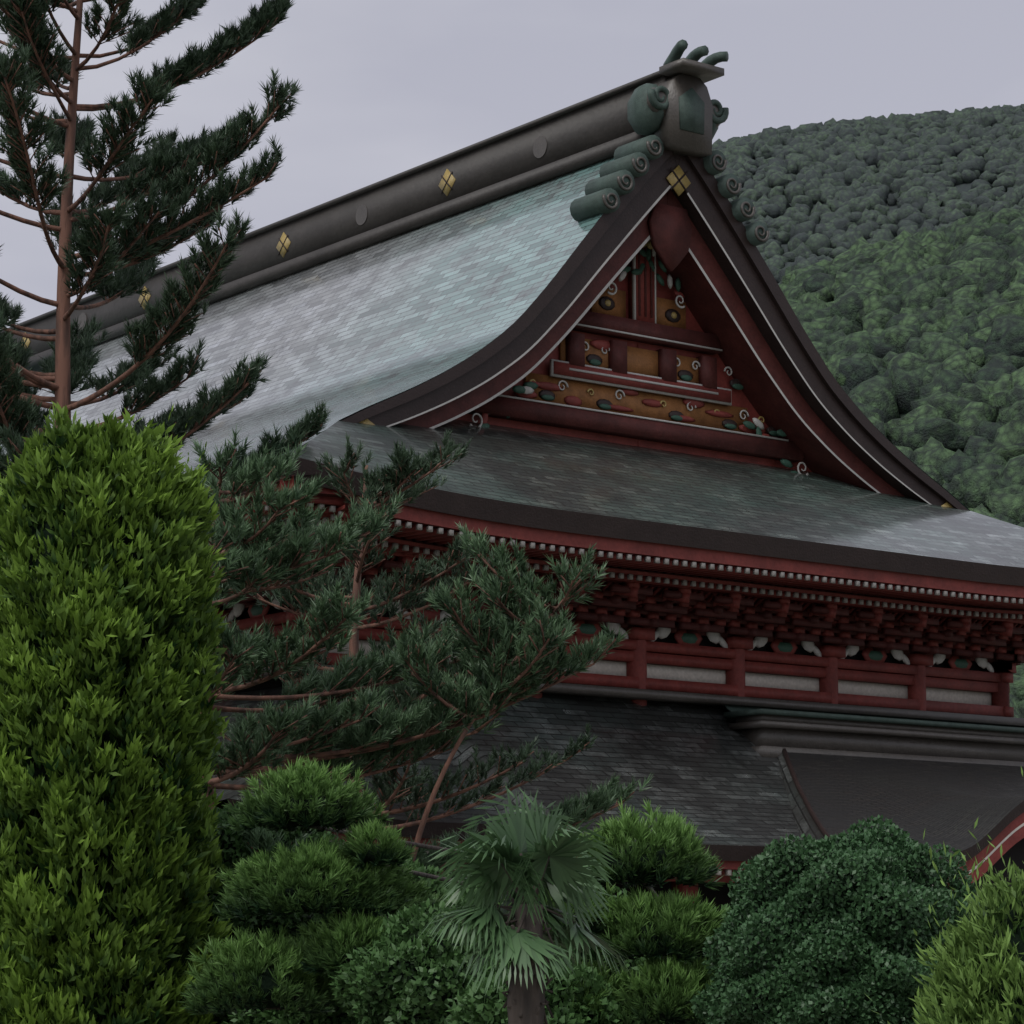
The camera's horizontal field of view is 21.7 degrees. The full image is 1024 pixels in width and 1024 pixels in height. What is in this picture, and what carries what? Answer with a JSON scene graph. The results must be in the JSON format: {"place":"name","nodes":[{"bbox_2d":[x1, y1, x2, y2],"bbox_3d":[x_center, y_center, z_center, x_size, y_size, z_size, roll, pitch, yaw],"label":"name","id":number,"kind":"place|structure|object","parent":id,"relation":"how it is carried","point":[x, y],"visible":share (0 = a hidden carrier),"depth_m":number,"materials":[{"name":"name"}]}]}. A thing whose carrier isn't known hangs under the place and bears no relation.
{"place":"outdoors","nodes":[
{"label":"outdoors","id":0,"kind":"place"},
{"bbox_2d":[0,0,331,541],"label":"tall pine","id":1,"kind":"object","parent":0,"point":[165,153],"depth_m":61.16,"materials":[{"name":"green plant"}]},
{"bbox_2d":[176,754,477,1019],"bbox_3d":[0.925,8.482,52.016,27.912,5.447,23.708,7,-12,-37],"label":"cloud-pruned pine","id":2,"kind":"object","parent":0,"point":[306,961],"depth_m":37.02,"materials":[{"name":"green plant"}]},
{"bbox_2d":[212,429,596,871],"bbox_3d":[-3.525,4.931,57.037,9.058,13.769,10.143,-3,-10,15],"label":"pine","id":3,"kind":"object","parent":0,"point":[373,482],"depth_m":57.16,"materials":[{"name":"green plant"}]},
{"bbox_2d":[190,423,651,885],"bbox_3d":[-2.018,4.729,49.705,9.744,11.815,15.340,2,-9,-11],"label":"pine","id":4,"kind":"object","parent":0,"point":[420,717],"depth_m":47.24,"materials":[{"name":"green plant"}]},
{"bbox_2d":[21,150,968,510],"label":"gable","id":5,"kind":"structure","parent":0,"point":[561,290],"depth_m":74.12,"materials":[{"name":"brown wood"}]},
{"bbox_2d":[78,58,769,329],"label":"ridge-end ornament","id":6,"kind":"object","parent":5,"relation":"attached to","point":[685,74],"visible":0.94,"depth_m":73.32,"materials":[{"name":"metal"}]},
{"bbox_2d":[0,71,670,371],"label":"roof ridge","id":7,"kind":"structure","parent":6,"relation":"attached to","point":[589,131],"depth_m":82.95,"materials":[{"name":"metal"}]},
{"bbox_2d":[570,39,767,245],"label":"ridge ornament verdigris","id":8,"kind":"object","parent":6,"relation":"attached to","point":[643,118],"visible":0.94,"depth_m":73.08,"materials":[{"name":"teal metal"}]},
{"bbox_2d":[21,165,952,507],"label":"gold ornaments","id":9,"kind":"object","parent":5,"relation":"attached to","point":[673,179],"visible":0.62,"depth_m":75.54,"materials":[{"name":"gold"},{"name":"metal"}]},
{"bbox_2d":[524,288,747,432],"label":"gable panel","id":10,"kind":"object","parent":5,"relation":"attached to","point":[642,361],"visible":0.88,"depth_m":74.00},
{"bbox_2d":[477,248,797,472],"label":"gable carvings","id":11,"kind":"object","parent":5,"relation":"attached to","point":[519,389],"depth_m":74.48,"materials":[{"name":"paint"}]},
{"bbox_2d":[399,189,902,495],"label":"dark red gable","id":12,"kind":"object","parent":5,"relation":"attached to","point":[666,224],"visible":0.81,"depth_m":74.43,"materials":[{"name":"red wood"}]},
{"bbox_2d":[390,520,608,860],"bbox_3d":[-0.482,5.109,47.130,4.101,10.186,3.556,7,-12,-37],"label":"pine bough","id":13,"kind":"object","parent":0,"point":[501,560],"depth_m":47.17,"materials":[{"name":"green plant"}]},
{"bbox_2d":[0,0,1023,329],"label":"sky","id":14,"kind":"structure","parent":0,"point":[390,88],"materials":[{"name":"grey"}]},
{"bbox_2d":[498,797,736,1023],"bbox_3d":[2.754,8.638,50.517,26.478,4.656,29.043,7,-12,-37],"label":"cloud-pruned pine","id":15,"kind":"object","parent":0,"point":[627,920],"depth_m":33.11,"materials":[{"name":"green plant"}]},
{"bbox_2d":[217,544,1023,716],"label":"wall","id":16,"kind":"structure","parent":0,"point":[638,650],"depth_m":72.59,"materials":[{"name":"red wood"}]},
{"bbox_2d":[208,475,1023,620],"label":"eave rafters","id":17,"kind":"object","parent":16,"relation":"on","point":[541,536],"visible":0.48,"depth_m":67.59,"materials":[{"name":"brown wood"}]},
{"bbox_2d":[1,157,969,510],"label":"roof faces","id":18,"kind":"object","parent":17,"relation":"on","point":[355,331],"visible":0.24,"depth_m":77.33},
{"bbox_2d":[244,493,1023,618],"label":"rafter ends","id":19,"kind":"object","parent":17,"relation":"attached to","point":[693,565],"visible":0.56,"depth_m":68.19,"materials":[{"name":"paint"}]},
{"bbox_2d":[290,404,1023,567],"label":"roof hip","id":20,"kind":"object","parent":17,"relation":"on","point":[546,470],"visible":0.88,"depth_m":70.07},
{"bbox_2d":[208,454,1023,585],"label":"roof eave edge","id":21,"kind":"object","parent":20,"relation":"attached to","point":[464,505],"visible":0.52,"depth_m":66.28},
{"bbox_2d":[216,548,1023,665],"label":"bracket sets","id":22,"kind":"object","parent":16,"relation":"attached to","point":[610,603],"visible":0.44,"depth_m":71.73,"materials":[{"name":"red wood"}]},
{"bbox_2d":[250,603,967,667],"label":"green bracket","id":23,"kind":"object","parent":22,"relation":"attached to","point":[255,610],"visible":0.41,"depth_m":71.30,"materials":[{"name":"paint"}]},
{"bbox_2d":[227,599,993,671],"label":"white bracket carvings","id":24,"kind":"object","parent":22,"relation":"attached to","point":[660,633],"visible":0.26,"depth_m":72.02,"materials":[{"name":"paint"}]},
{"bbox_2d":[323,812,1023,919],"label":"roof eaves","id":25,"kind":"object","parent":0,"point":[1014,838],"depth_m":65.04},
{"bbox_2d":[216,800,227,809],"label":"soffit","id":26,"kind":"structure","parent":25,"relation":"on","point":[223,802],"depth_m":58.57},
{"bbox_2d":[209,685,824,846],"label":"lower tiled roof","id":27,"kind":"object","parent":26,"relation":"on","point":[716,779],"visible":0.23,"depth_m":65.83,"materials":[{"name":"grey tile"}]},
{"bbox_2d":[239,664,1023,765],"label":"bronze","id":28,"kind":"object","parent":27,"relation":"on","point":[770,736],"visible":0.7,"depth_m":72.14,"materials":[{"name":"grey metal"}]},
{"bbox_2d":[724,705,1023,732],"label":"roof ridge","id":29,"kind":"structure","parent":28,"relation":"on","point":[737,711],"depth_m":72.19,"materials":[{"name":"grey metal"}]},
{"bbox_2d":[228,749,1023,867],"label":"roof trim","id":30,"kind":"structure","parent":25,"relation":"on","point":[723,853],"depth_m":62.27,"materials":[{"name":"brown wood"}]},
{"bbox_2d":[787,752,1023,857],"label":"porch roof","id":31,"kind":"structure","parent":30,"relation":"on","point":[947,803],"depth_m":68.43,"materials":[{"name":"grey tile"}]},
{"bbox_2d":[690,814,982,1023],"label":"topiary ball","id":32,"kind":"object","parent":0,"point":[746,974],"depth_m":30.90,"materials":[{"name":"green plant"}]},
{"bbox_2d":[712,104,1023,284],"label":"hill crowns","id":33,"kind":"object","parent":0,"point":[924,163],"visible":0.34,"depth_m":891.96,"materials":[{"name":"green plant"}]},
{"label":"hill ground","id":34,"kind":"structure","parent":0,"visible":0},
{"bbox_2d":[779,205,1023,717],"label":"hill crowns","id":35,"kind":"object","parent":34,"relation":"on","point":[923,329],"depth_m":469.25,"materials":[{"name":"green plant"}]},
{"label":"ground","id":36,"kind":"structure","parent":0,"visible":0},
{"bbox_2d":[0,401,232,1023],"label":"juniper","id":37,"kind":"object","parent":36,"relation":"on","point":[166,503],"depth_m":39.14,"materials":[{"name":"green plant"}]},
{"bbox_2d":[176,795,732,1023],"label":"shrubs","id":38,"kind":"object","parent":36,"relation":"on","point":[362,981],"depth_m":35.22,"materials":[{"name":"green plant"}]},
{"bbox_2d":[216,795,384,1008],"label":"branches","id":39,"kind":"object","parent":38,"relation":"on","point":[267,982],"visible":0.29,"depth_m":36.83,"materials":[{"name":"green plant"}]},
{"bbox_2d":[555,845,700,1022],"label":"branches","id":40,"kind":"object","parent":38,"relation":"on","point":[659,854],"visible":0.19,"depth_m":33.50,"materials":[{"name":"green plant"}]},
{"bbox_2d":[494,853,575,1023],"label":"palm trunk","id":41,"kind":"object","parent":36,"relation":"on","point":[523,1004],"visible":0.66,"depth_m":26.80,"materials":[{"name":"brown plant"}]},
{"bbox_2d":[417,781,636,994],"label":"palm fronds","id":42,"kind":"object","parent":41,"relation":"attached to","point":[537,841],"visible":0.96,"depth_m":26.96,"materials":[{"name":"green plant"}]},
{"bbox_2d":[863,767,1023,1023],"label":"shrub","id":43,"kind":"object","parent":36,"relation":"on","point":[957,976],"depth_m":26.55,"materials":[{"name":"green plant"}]},
{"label":"podium","id":44,"kind":"object","parent":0,"visible":0},
{"bbox_2d":[234,569,993,692],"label":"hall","id":45,"kind":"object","parent":44,"relation":"on","point":[766,647],"visible":0.15,"depth_m":71.95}
]}

